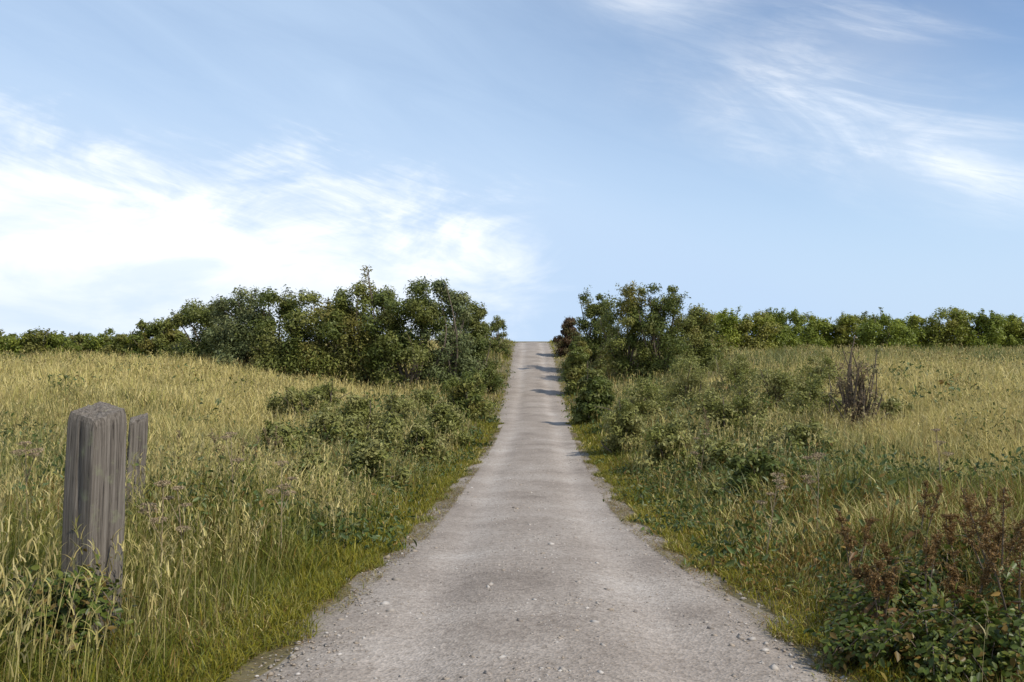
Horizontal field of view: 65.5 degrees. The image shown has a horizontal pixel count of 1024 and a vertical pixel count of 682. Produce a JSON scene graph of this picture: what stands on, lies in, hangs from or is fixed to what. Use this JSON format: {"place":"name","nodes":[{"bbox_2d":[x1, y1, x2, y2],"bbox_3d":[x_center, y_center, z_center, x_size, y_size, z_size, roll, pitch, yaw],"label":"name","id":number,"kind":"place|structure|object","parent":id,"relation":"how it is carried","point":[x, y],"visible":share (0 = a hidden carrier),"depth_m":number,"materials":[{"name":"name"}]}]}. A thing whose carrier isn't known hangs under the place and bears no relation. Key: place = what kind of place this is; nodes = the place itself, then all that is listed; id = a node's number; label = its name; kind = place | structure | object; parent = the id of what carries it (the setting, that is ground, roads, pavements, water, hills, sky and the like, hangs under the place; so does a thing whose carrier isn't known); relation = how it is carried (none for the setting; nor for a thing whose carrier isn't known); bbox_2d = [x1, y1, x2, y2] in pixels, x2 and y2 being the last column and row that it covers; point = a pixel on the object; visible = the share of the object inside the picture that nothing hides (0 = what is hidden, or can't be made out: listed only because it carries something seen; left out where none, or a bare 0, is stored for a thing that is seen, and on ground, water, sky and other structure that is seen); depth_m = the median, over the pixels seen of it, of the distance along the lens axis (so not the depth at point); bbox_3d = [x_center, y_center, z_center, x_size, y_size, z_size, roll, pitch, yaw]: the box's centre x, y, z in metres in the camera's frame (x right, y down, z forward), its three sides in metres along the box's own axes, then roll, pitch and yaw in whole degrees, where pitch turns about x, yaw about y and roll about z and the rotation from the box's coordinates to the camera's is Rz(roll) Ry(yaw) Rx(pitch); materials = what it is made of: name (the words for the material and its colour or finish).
{"place":"outdoors","nodes":[
{"label":"outdoors","id":0,"kind":"place"},
{"bbox_2d":[0,335,1023,681],"bbox_3d":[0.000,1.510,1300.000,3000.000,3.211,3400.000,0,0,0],"label":"ground","id":1,"kind":"structure","parent":0,"point":[258,661],"depth_m":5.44,"materials":[{"name":"green plant"}]},
{"bbox_2d":[0,333,30,358],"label":"hedge bush","id":2,"kind":"object","parent":1,"relation":"on","point":[13,342],"visible":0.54,"depth_m":44.74,"materials":[{"name":"green plant"}]},
{"bbox_2d":[10,441,43,533],"bbox_3d":[-3.952,1.299,6.505,0.237,0.949,0.237,0,0,0],"label":"dried umbel","id":3,"kind":"object","parent":1,"relation":"on","point":[25,452],"visible":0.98,"depth_m":6.53,"materials":[{"name":"brown plant"}]},
{"bbox_2d":[19,326,57,358],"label":"hedge bush","id":4,"kind":"object","parent":1,"relation":"on","point":[35,343],"visible":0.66,"depth_m":44.83,"materials":[{"name":"green plant"}]},
{"bbox_2d":[0,611,107,674],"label":"bramble","id":5,"kind":"object","parent":1,"relation":"on","point":[72,653],"visible":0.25,"depth_m":3.82,"materials":[{"name":"green plant"}]},
{"bbox_2d":[42,331,83,357],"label":"hedge bush","id":6,"kind":"object","parent":1,"relation":"on","point":[57,340],"visible":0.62,"depth_m":45.13,"materials":[{"name":"green plant"}]},
{"bbox_2d":[0,548,147,655],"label":"bramble","id":7,"kind":"object","parent":1,"relation":"on","point":[78,600],"visible":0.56,"depth_m":3.94,"materials":[{"name":"green plant"}]},
{"bbox_2d":[63,332,93,353],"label":"hedge bush","id":8,"kind":"object","parent":1,"relation":"on","point":[77,339],"visible":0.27,"depth_m":48.49,"materials":[{"name":"green plant"}]},
{"bbox_2d":[61,401,126,645],"bbox_3d":[-2.345,1.143,4.460,0.231,1.592,0.231,1,-1,24],"label":"fence post","id":9,"kind":"object","parent":1,"relation":"on","point":[95,477],"visible":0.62,"depth_m":4.39,"materials":[{"name":"grey wood"}]},
{"bbox_2d":[80,328,115,355],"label":"hedge bush","id":10,"kind":"object","parent":1,"relation":"on","point":[96,342],"visible":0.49,"depth_m":48.26,"materials":[{"name":"green plant"}]},
{"bbox_2d":[100,333,136,358],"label":"hedge bush","id":11,"kind":"object","parent":1,"relation":"on","point":[119,342],"visible":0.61,"depth_m":45.69,"materials":[{"name":"green plant"}]},
{"bbox_2d":[125,413,147,508],"bbox_3d":[-3.609,1.387,7.624,0.174,1.394,0.174,3,-3,-25],"label":"fence post","id":12,"kind":"object","parent":1,"relation":"on","point":[138,433],"visible":0.49,"depth_m":7.57,"materials":[{"name":"grey wood"}]},
{"bbox_2d":[125,329,157,355],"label":"hedge bush","id":13,"kind":"object","parent":1,"relation":"on","point":[133,334],"visible":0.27,"depth_m":45.68,"materials":[{"name":"green plant"}]},
{"bbox_2d":[135,480,170,589],"bbox_3d":[-2.405,1.371,5.359,0.305,0.882,0.169,0,0,35],"label":"dried umbel","id":14,"kind":"object","parent":1,"relation":"on","point":[164,482],"visible":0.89,"depth_m":5.36,"materials":[{"name":"beige plant"}]},
{"bbox_2d":[123,315,193,359],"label":"shrub","id":15,"kind":"object","parent":1,"relation":"on","point":[165,331],"visible":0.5,"depth_m":45.49,"materials":[{"name":"green plant"}]},
{"bbox_2d":[162,485,191,565],"bbox_3d":[-2.468,1.468,5.888,0.286,0.798,0.125,0,0,36],"label":"dried umbel","id":16,"kind":"object","parent":1,"relation":"on","point":[175,487],"visible":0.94,"depth_m":5.90,"materials":[{"name":"beige plant"}]},
{"bbox_2d":[155,298,225,361],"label":"shrub","id":17,"kind":"object","parent":1,"relation":"on","point":[190,314],"visible":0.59,"depth_m":42.07,"materials":[{"name":"green plant"}]},
{"bbox_2d":[207,428,244,480],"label":"dock plant","id":18,"kind":"object","parent":1,"relation":"on","point":[214,440],"visible":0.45,"depth_m":9.11,"materials":[{"name":"green plant"}]},
{"bbox_2d":[220,432,244,515],"bbox_3d":[-2.646,1.370,7.530,0.180,1.055,0.334,0,0,-31],"label":"dried umbel","id":19,"kind":"object","parent":1,"relation":"on","point":[230,437],"visible":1,"depth_m":7.47,"materials":[{"name":"brown plant"}]},
{"bbox_2d":[200,285,286,367],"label":"shrub","id":20,"kind":"object","parent":1,"relation":"on","point":[242,314],"visible":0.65,"depth_m":39.99,"materials":[{"name":"green plant"}]},
{"bbox_2d":[234,434,263,474],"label":"dock plant","id":21,"kind":"object","parent":1,"relation":"on","point":[257,437],"visible":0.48,"depth_m":9.91,"materials":[{"name":"green plant"}]},
{"bbox_2d":[263,425,287,465],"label":"dock plant","id":22,"kind":"object","parent":1,"relation":"on","point":[267,440],"visible":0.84,"depth_m":13.88,"materials":[{"name":"green plant"}]},
{"bbox_2d":[233,284,325,374],"bbox_3d":[-11.704,-0.515,39.938,4.992,4.878,5.786,0,0,0],"label":"shrub","id":23,"kind":"object","parent":1,"relation":"on","point":[277,351],"visible":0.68,"depth_m":38.84,"materials":[{"name":"green plant"}]},
{"bbox_2d":[254,419,307,457],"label":"shrub","id":24,"kind":"object","parent":1,"relation":"on","point":[284,431],"visible":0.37,"depth_m":14.35,"materials":[{"name":"green plant"}]},
{"bbox_2d":[265,460,296,546],"bbox_3d":[-1.965,1.493,6.833,0.286,0.958,0.259,0,0,0],"label":"dried umbel","id":25,"kind":"object","parent":1,"relation":"on","point":[285,486],"visible":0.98,"depth_m":6.79,"materials":[{"name":"brown plant"}]},
{"bbox_2d":[265,385,332,421],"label":"shrub","id":26,"kind":"object","parent":1,"relation":"on","point":[291,398],"visible":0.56,"depth_m":21.82,"materials":[{"name":"green plant"}]},
{"bbox_2d":[284,451,353,493],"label":"shrub","id":27,"kind":"object","parent":1,"relation":"on","point":[306,457],"visible":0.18,"depth_m":10.91,"materials":[{"name":"green plant"}]},
{"bbox_2d":[272,286,374,379],"bbox_3d":[-8.819,-0.277,38.959,5.161,4.851,4.756,0,0,0],"label":"shrub","id":28,"kind":"object","parent":1,"relation":"on","point":[329,315],"visible":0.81,"depth_m":38.13,"materials":[{"name":"green plant"}]},
{"bbox_2d":[299,378,352,411],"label":"shrub","id":29,"kind":"object","parent":1,"relation":"on","point":[329,391],"visible":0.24,"depth_m":25.83,"materials":[{"name":"green plant"}]},
{"bbox_2d":[296,403,367,451],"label":"shrub","id":30,"kind":"object","parent":1,"relation":"on","point":[331,422],"visible":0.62,"depth_m":16.73,"materials":[{"name":"green plant"}]},
{"bbox_2d":[326,392,379,441],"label":"shrub","id":31,"kind":"object","parent":1,"relation":"on","point":[361,410],"visible":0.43,"depth_m":18.83,"materials":[{"name":"green plant"}]},
{"bbox_2d":[325,265,415,385],"bbox_3d":[-6.821,-0.643,38.896,5.128,6.106,4.583,0,0,0],"label":"shrub","id":32,"kind":"object","parent":1,"relation":"on","point":[370,326],"visible":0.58,"depth_m":37.98,"materials":[{"name":"green plant"}]},
{"bbox_2d":[339,439,413,490],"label":"shrub","id":33,"kind":"object","parent":1,"relation":"on","point":[369,454],"visible":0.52,"depth_m":12.32,"materials":[{"name":"green plant"}]},
{"bbox_2d":[353,408,410,462],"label":"shrub","id":34,"kind":"object","parent":1,"relation":"on","point":[389,425],"visible":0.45,"depth_m":16.87,"materials":[{"name":"green plant"}]},
{"bbox_2d":[372,389,428,431],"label":"shrub","id":35,"kind":"object","parent":1,"relation":"on","point":[394,402],"visible":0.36,"depth_m":21.72,"materials":[{"name":"green plant"}]},
{"bbox_2d":[354,276,457,390],"bbox_3d":[-5.235,-0.290,37.962,4.768,5.905,4.421,0,0,29],"label":"shrub","id":36,"kind":"object","parent":1,"relation":"on","point":[410,344],"visible":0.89,"depth_m":37.49,"materials":[{"name":"green plant"}]},
{"bbox_2d":[396,423,454,466],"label":"shrub","id":37,"kind":"object","parent":1,"relation":"on","point":[423,433],"visible":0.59,"depth_m":16.81,"materials":[{"name":"green plant"}]},
{"bbox_2d":[407,385,454,415],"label":"shrub","id":38,"kind":"object","parent":1,"relation":"on","point":[426,397],"visible":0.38,"depth_m":25.88,"materials":[{"name":"green plant"}]},
{"bbox_2d":[421,402,473,444],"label":"shrub","id":39,"kind":"object","parent":1,"relation":"on","point":[442,416],"visible":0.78,"depth_m":20.74,"materials":[{"name":"green plant"}]},
{"bbox_2d":[408,278,487,390],"bbox_3d":[-3.225,-0.180,38.795,4.146,5.846,4.087,0,0,0],"label":"shrub","id":40,"kind":"object","parent":1,"relation":"on","point":[457,307],"visible":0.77,"depth_m":38.41,"materials":[{"name":"green plant"}]},
{"bbox_2d":[437,366,499,420],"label":"shrub","id":41,"kind":"object","parent":1,"relation":"on","point":[464,395],"visible":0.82,"depth_m":28.65,"materials":[{"name":"green plant"}]},
{"bbox_2d":[451,295,496,369],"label":"shrub","id":42,"kind":"object","parent":1,"relation":"on","point":[476,325],"visible":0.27,"depth_m":43.51,"materials":[{"name":"green plant"}]},
{"bbox_2d":[461,332,510,392],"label":"shrub","id":43,"kind":"object","parent":1,"relation":"on","point":[496,381],"visible":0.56,"depth_m":39.81,"materials":[{"name":"green plant"}]},
{"bbox_2d":[486,315,511,354],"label":"shrub","id":44,"kind":"object","parent":1,"relation":"on","point":[496,326],"visible":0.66,"depth_m":55.75,"materials":[{"name":"green plant"}]},
{"bbox_2d":[0,343,1023,681],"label":"leafy herbs","id":45,"kind":"object","parent":1,"relation":"on","point":[650,519],"visible":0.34,"depth_m":9.27,"materials":[{"name":"green plant"}]},
{"bbox_2d":[552,317,579,356],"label":"shrub","id":46,"kind":"object","parent":1,"relation":"on","point":[567,328],"visible":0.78,"depth_m":55.61,"materials":[{"name":"brown plant"}]},
{"bbox_2d":[561,340,591,394],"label":"shrub","id":47,"kind":"object","parent":1,"relation":"on","point":[574,366],"visible":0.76,"depth_m":39.68,"materials":[{"name":"green plant"}]},
{"bbox_2d":[570,367,615,424],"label":"shrub","id":48,"kind":"object","parent":1,"relation":"on","point":[595,389],"visible":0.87,"depth_m":27.65,"materials":[{"name":"green plant"}]},
{"bbox_2d":[568,285,624,369],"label":"shrub","id":49,"kind":"object","parent":1,"relation":"on","point":[582,324],"visible":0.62,"depth_m":47.62,"materials":[{"name":"green plant"}]},
{"bbox_2d":[598,398,646,455],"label":"shrub","id":50,"kind":"object","parent":1,"relation":"on","point":[625,413],"visible":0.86,"depth_m":18.81,"materials":[{"name":"green plant"}]},
{"bbox_2d":[593,280,662,381],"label":"shrub","id":51,"kind":"object","parent":1,"relation":"on","point":[619,361],"visible":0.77,"depth_m":43.69,"materials":[{"name":"green plant"}]},
{"bbox_2d":[594,375,682,426],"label":"shrub","id":52,"kind":"object","parent":1,"relation":"on","point":[650,406],"visible":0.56,"depth_m":23.81,"materials":[{"name":"green plant"}]},
{"bbox_2d":[625,282,695,379],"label":"shrub","id":53,"kind":"object","parent":1,"relation":"on","point":[654,327],"visible":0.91,"depth_m":42.58,"materials":[{"name":"green plant"}]},
{"bbox_2d":[633,415,694,476],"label":"shrub","id":54,"kind":"object","parent":1,"relation":"on","point":[672,429],"visible":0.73,"depth_m":15.21,"materials":[{"name":"green plant"}]},
{"bbox_2d":[656,353,718,412],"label":"shrub","id":55,"kind":"object","parent":1,"relation":"on","point":[694,381],"visible":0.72,"depth_m":28.80,"materials":[{"name":"green plant"}]},
{"bbox_2d":[660,303,734,371],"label":"shrub","id":56,"kind":"object","parent":1,"relation":"on","point":[700,332],"visible":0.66,"depth_m":44.41,"materials":[{"name":"green plant"}]},
{"bbox_2d":[690,433,707,480],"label":"dried umbel","id":57,"kind":"object","parent":1,"relation":"on","point":[695,452],"visible":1,"depth_m":11.97,"materials":[{"name":"brown plant"}]},
{"bbox_2d":[702,407,718,442],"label":"dock plant","id":58,"kind":"object","parent":1,"relation":"on","point":[707,424],"visible":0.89,"depth_m":17.16,"materials":[{"name":"green plant"}]},
{"bbox_2d":[682,433,745,484],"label":"shrub","id":59,"kind":"object","parent":1,"relation":"on","point":[708,447],"visible":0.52,"depth_m":12.86,"materials":[{"name":"green plant"}]},
{"bbox_2d":[687,305,758,350],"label":"hedge bush","id":60,"kind":"object","parent":1,"relation":"on","point":[724,319],"visible":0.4,"depth_m":62.37,"materials":[{"name":"green plant"}]},
{"bbox_2d":[684,387,779,443],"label":"shrub","id":61,"kind":"object","parent":1,"relation":"on","point":[719,409],"visible":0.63,"depth_m":18.80,"materials":[{"name":"green plant"}]},
{"bbox_2d":[704,353,764,400],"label":"shrub","id":62,"kind":"object","parent":1,"relation":"on","point":[743,364],"visible":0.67,"depth_m":32.78,"materials":[{"name":"green plant"}]},
{"bbox_2d":[702,448,809,508],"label":"shrub","id":63,"kind":"object","parent":1,"relation":"on","point":[735,461],"visible":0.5,"depth_m":10.05,"materials":[{"name":"green plant"}]},
{"bbox_2d":[729,309,783,351],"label":"hedge bush","id":64,"kind":"object","parent":1,"relation":"on","point":[767,328],"visible":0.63,"depth_m":62.24,"materials":[{"name":"green plant"}]},
{"bbox_2d":[726,367,809,411],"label":"shrub","id":65,"kind":"object","parent":1,"relation":"on","point":[781,382],"visible":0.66,"depth_m":24.71,"materials":[{"name":"green plant"}]},
{"bbox_2d":[755,472,788,553],"bbox_3d":[2.238,1.553,6.853,0.156,0.859,0.353,0,0,-23],"label":"dried umbel","id":66,"kind":"object","parent":1,"relation":"on","point":[779,486],"visible":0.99,"depth_m":6.83,"materials":[{"name":"brown plant"}]},
{"bbox_2d":[755,307,823,348],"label":"hedge bush","id":67,"kind":"object","parent":1,"relation":"on","point":[788,335],"visible":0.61,"depth_m":64.38,"materials":[{"name":"green plant"}]},
{"bbox_2d":[755,416,853,465],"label":"shrub","id":68,"kind":"object","parent":1,"relation":"on","point":[798,431],"visible":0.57,"depth_m":14.26,"materials":[{"name":"green plant"}]},
{"bbox_2d":[765,373,844,427],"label":"shrub","id":69,"kind":"object","parent":1,"relation":"on","point":[807,396],"visible":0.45,"depth_m":20.91,"materials":[{"name":"green plant"}]},
{"bbox_2d":[800,452,825,536],"bbox_3d":[2.806,1.507,7.419,0.262,0.960,0.279,0,0,0],"label":"dried umbel","id":70,"kind":"object","parent":1,"relation":"on","point":[818,454],"visible":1,"depth_m":7.38,"materials":[{"name":"brown plant"}]},
{"bbox_2d":[791,311,845,349],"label":"hedge bush","id":71,"kind":"object","parent":1,"relation":"on","point":[821,331],"visible":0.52,"depth_m":67.46,"materials":[{"name":"green plant"}]},
{"bbox_2d":[791,353,855,391],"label":"shrub","id":72,"kind":"object","parent":1,"relation":"on","point":[828,361],"visible":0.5,"depth_m":29.80,"materials":[{"name":"green plant"}]},
{"bbox_2d":[824,311,870,348],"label":"hedge bush","id":73,"kind":"object","parent":1,"relation":"on","point":[848,325],"visible":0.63,"depth_m":66.69,"materials":[{"name":"green plant"}]},
{"bbox_2d":[835,509,878,580],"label":"dock plant","id":74,"kind":"object","parent":1,"relation":"on","point":[848,539],"visible":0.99,"depth_m":5.83,"materials":[{"name":"brown plant"}]},
{"bbox_2d":[803,606,914,672],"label":"bramble","id":75,"kind":"object","parent":1,"relation":"on","point":[841,626],"visible":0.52,"depth_m":4.09,"materials":[{"name":"green plant"}]},
{"bbox_2d":[819,335,907,429],"bbox_3d":[8.410,1.148,18.914,1.974,2.576,1.754,0,0,45],"label":"dead shrub","id":76,"kind":"object","parent":1,"relation":"on","point":[851,399],"visible":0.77,"depth_m":18.83,"materials":[{"name":"brown plant"}]},
{"bbox_2d":[850,559,886,591],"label":"dock plant","id":77,"kind":"object","parent":1,"relation":"on","point":[857,571],"visible":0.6,"depth_m":5.10,"materials":[{"name":"brown plant"}]},
{"bbox_2d":[859,559,905,622],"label":"dock plant","id":78,"kind":"object","parent":1,"relation":"on","point":[876,579],"visible":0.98,"depth_m":4.56,"materials":[{"name":"brown plant"}]},
{"bbox_2d":[854,307,919,349],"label":"hedge bush","id":79,"kind":"object","parent":1,"relation":"on","point":[872,331],"visible":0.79,"depth_m":62.67,"materials":[{"name":"green plant"}]},
{"bbox_2d":[879,542,910,583],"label":"dock plant","id":80,"kind":"object","parent":1,"relation":"on","point":[886,552],"visible":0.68,"depth_m":5.35,"materials":[{"name":"brown plant"}]},
{"bbox_2d":[877,397,914,421],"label":"shrub","id":81,"kind":"object","parent":1,"relation":"on","point":[894,403],"visible":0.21,"depth_m":19.86,"materials":[{"name":"green plant"}]},
{"bbox_2d":[820,559,975,624],"bbox_3d":[2.311,1.543,4.846,0.841,0.378,0.762,0,0,15],"label":"bramble","id":82,"kind":"object","parent":1,"relation":"on","point":[861,595],"visible":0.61,"depth_m":4.79,"materials":[{"name":"green plant"}]},
{"bbox_2d":[885,312,942,348],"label":"hedge bush","id":83,"kind":"object","parent":1,"relation":"on","point":[913,322],"visible":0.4,"depth_m":66.83,"materials":[{"name":"green plant"}]},
{"bbox_2d":[894,480,943,557],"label":"dock plant","id":84,"kind":"object","parent":1,"relation":"on","point":[928,502],"visible":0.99,"depth_m":6.17,"materials":[{"name":"brown plant"}]},
{"bbox_2d":[859,541,991,598],"bbox_3d":[2.787,1.524,5.316,0.932,0.357,0.830,0,0,0],"label":"bramble","id":85,"kind":"object","parent":1,"relation":"on","point":[914,567],"visible":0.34,"depth_m":5.18,"materials":[{"name":"green plant"}]},
{"bbox_2d":[906,529,944,604],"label":"dock plant","id":86,"kind":"object","parent":1,"relation":"on","point":[936,542],"visible":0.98,"depth_m":4.85,"materials":[{"name":"brown plant"}]},
{"bbox_2d":[840,591,1023,681],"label":"bramble","id":87,"kind":"object","parent":1,"relation":"on","point":[923,641],"visible":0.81,"depth_m":3.84,"materials":[{"name":"green plant"}]},
{"bbox_2d":[930,429,953,484],"bbox_3d":[4.653,1.466,8.630,0.201,1.044,0.259,0,0,-18],"label":"dried umbel","id":88,"kind":"object","parent":1,"relation":"on","point":[943,442],"visible":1,"depth_m":8.61,"materials":[{"name":"brown plant"}]},
{"bbox_2d":[916,306,979,350],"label":"hedge bush","id":89,"kind":"object","parent":1,"relation":"on","point":[951,330],"visible":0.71,"depth_m":65.35,"materials":[{"name":"green plant"}]},
{"bbox_2d":[940,513,963,563],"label":"dock plant","id":90,"kind":"object","parent":1,"relation":"on","point":[950,536],"visible":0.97,"depth_m":5.54,"materials":[{"name":"brown plant"}]},
{"bbox_2d":[897,582,1023,681],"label":"bramble","id":91,"kind":"object","parent":1,"relation":"on","point":[1004,625],"visible":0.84,"depth_m":3.81,"materials":[{"name":"green plant"}]},
{"bbox_2d":[939,549,996,624],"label":"dock plant","id":92,"kind":"object","parent":1,"relation":"on","point":[954,573],"visible":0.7,"depth_m":4.31,"materials":[{"name":"brown plant"}]},
{"bbox_2d":[937,308,1008,348],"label":"hedge bush","id":93,"kind":"object","parent":1,"relation":"on","point":[988,330],"visible":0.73,"depth_m":64.58,"materials":[{"name":"green plant"}]},
{"bbox_2d":[957,488,995,563],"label":"dock plant","id":94,"kind":"object","parent":1,"relation":"on","point":[988,503],"visible":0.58,"depth_m":5.93,"materials":[{"name":"brown plant"}]},
{"bbox_2d":[932,524,1023,570],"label":"bramble","id":95,"kind":"object","parent":1,"relation":"on","point":[1010,537],"visible":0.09,"depth_m":5.75,"materials":[{"name":"green plant"}]},
{"bbox_2d":[952,487,1023,605],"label":"dock plant","id":96,"kind":"object","parent":1,"relation":"on","point":[985,527],"visible":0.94,"depth_m":4.90,"materials":[{"name":"brown plant"}]},
{"bbox_2d":[973,519,1023,583],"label":"dock plant","id":97,"kind":"object","parent":1,"relation":"on","point":[996,536],"visible":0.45,"depth_m":5.10,"materials":[{"name":"brown plant"}]},
{"bbox_2d":[978,527,1023,631],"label":"dock plant","id":98,"kind":"object","parent":1,"relation":"on","point":[992,556],"visible":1,"depth_m":4.20,"materials":[{"name":"brown plant"}]},
{"bbox_2d":[998,314,1023,350],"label":"hedge bush","id":99,"kind":"object","parent":1,"relation":"on","point":[1013,326],"visible":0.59,"depth_m":67.28,"materials":[{"name":"green plant"}]},
{"bbox_2d":[0,0,1023,340],"label":"sky","id":100,"kind":"structure","parent":0,"point":[822,158],"materials":[{"name":"blue"}]},
{"bbox_2d":[250,342,848,681],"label":"path","id":101,"kind":"structure","parent":0,"point":[533,405],"depth_m":5.59,"materials":[{"name":"grey gravel"}]},
{"bbox_2d":[231,436,849,681],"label":"loose stones","id":102,"kind":"object","parent":101,"relation":"on","point":[738,636],"visible":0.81,"depth_m":5.20,"materials":[{"name":"grey gravel"}]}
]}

